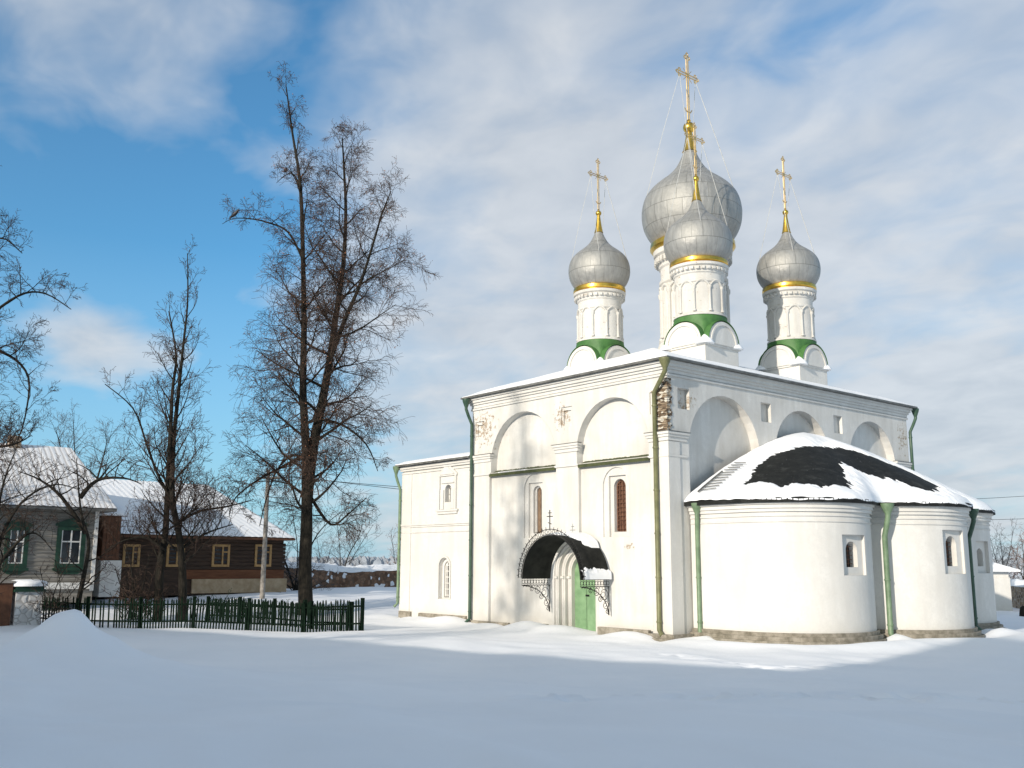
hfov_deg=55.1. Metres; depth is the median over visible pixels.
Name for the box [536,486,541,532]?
window
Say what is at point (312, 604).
picket fence
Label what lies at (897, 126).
sky
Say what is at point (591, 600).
door leaf
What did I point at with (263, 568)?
utility pole
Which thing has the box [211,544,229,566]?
window
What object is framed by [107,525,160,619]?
bare shrub
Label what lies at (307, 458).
linden tree
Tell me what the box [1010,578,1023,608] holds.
stone wall
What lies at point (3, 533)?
apple tree
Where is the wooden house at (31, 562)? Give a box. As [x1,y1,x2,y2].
[0,435,128,603]
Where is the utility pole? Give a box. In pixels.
[256,469,279,598]
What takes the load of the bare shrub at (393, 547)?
on the snow ground
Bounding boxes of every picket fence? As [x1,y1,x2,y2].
[40,595,364,631]
[206,596,353,630]
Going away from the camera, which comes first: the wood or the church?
the church
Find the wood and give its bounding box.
[285,555,1023,569]
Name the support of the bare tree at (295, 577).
on the snow ground
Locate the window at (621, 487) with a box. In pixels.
[617,479,625,531]
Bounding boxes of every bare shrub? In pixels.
[27,548,83,620]
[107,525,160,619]
[385,523,400,563]
[1007,527,1023,579]
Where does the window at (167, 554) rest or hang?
in the log house at (236, 567)
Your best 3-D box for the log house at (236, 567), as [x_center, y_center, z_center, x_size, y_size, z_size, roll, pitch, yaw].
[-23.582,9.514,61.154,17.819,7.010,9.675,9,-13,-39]
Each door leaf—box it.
[575,563,588,629]
[587,580,595,630]
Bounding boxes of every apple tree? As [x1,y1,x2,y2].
[0,422,85,594]
[0,441,149,610]
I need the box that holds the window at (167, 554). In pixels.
[166,544,184,566]
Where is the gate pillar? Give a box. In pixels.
[10,579,46,624]
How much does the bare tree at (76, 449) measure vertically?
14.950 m
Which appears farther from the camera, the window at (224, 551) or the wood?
the wood
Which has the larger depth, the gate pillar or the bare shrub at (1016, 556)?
the bare shrub at (1016, 556)
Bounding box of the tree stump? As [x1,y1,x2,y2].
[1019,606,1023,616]
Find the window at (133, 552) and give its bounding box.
[122,544,140,566]
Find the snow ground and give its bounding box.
[0,566,1023,767]
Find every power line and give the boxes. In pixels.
[259,474,1020,498]
[283,475,1006,519]
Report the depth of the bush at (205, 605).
48.38 m
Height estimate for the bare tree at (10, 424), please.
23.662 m
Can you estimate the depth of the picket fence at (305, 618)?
40.23 m
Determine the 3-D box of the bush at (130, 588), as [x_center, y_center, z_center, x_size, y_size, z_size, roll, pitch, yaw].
[-17.660,10.020,46.822,3.842,2.642,4.422,9,-13,-39]
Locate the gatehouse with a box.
[992,562,1020,610]
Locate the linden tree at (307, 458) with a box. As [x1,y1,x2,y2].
[199,61,441,614]
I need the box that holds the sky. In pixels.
[0,0,1023,559]
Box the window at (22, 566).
[1,517,31,573]
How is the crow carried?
on the linden tree at (307, 458)
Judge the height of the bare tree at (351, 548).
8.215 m
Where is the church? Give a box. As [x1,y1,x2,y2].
[393,52,1004,644]
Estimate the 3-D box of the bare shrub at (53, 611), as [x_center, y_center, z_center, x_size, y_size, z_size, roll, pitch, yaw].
[-19.035,8.656,41.029,2.413,3.645,1.742,2,-11,-10]
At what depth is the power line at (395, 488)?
60.14 m
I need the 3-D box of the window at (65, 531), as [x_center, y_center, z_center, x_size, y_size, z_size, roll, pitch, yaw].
[-22.527,8.265,50.103,1.611,2.833,0.126,9,-13,-39]
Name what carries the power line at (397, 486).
attached to the utility pole
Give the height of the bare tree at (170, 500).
19.485 m
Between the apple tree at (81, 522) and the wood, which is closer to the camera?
the apple tree at (81, 522)
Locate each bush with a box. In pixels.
[100,566,177,619]
[188,588,231,618]
[225,597,294,619]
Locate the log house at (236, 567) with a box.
[95,478,294,595]
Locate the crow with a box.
[229,209,238,218]
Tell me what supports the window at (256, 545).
in the log house at (236, 567)
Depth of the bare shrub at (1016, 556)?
74.58 m
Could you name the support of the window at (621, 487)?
in the church
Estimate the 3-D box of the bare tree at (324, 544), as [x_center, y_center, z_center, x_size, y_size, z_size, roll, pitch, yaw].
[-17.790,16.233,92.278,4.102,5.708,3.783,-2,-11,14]
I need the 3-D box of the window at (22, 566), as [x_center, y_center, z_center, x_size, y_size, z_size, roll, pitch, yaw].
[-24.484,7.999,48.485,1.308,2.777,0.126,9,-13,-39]
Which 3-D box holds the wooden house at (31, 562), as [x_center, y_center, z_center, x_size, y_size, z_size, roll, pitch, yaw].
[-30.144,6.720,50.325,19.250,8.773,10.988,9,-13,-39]
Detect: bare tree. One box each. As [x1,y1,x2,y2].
[0,165,87,519]
[37,399,132,477]
[89,234,254,619]
[252,489,350,590]
[312,527,342,563]
[314,501,384,566]
[990,518,1022,578]
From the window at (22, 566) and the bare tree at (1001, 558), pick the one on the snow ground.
the bare tree at (1001, 558)
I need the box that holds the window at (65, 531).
[52,518,88,573]
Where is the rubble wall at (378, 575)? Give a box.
[284,560,399,588]
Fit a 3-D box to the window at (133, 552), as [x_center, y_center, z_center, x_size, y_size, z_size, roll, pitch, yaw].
[-22.080,9.951,56.908,1.002,1.297,0.066,9,-14,-41]
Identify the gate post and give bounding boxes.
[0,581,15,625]
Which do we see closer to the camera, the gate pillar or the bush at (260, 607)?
the gate pillar
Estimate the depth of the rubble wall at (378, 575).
75.98 m
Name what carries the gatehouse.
on the snow ground
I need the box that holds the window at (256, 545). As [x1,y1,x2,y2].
[254,544,271,566]
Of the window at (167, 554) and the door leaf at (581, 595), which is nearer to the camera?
the door leaf at (581, 595)

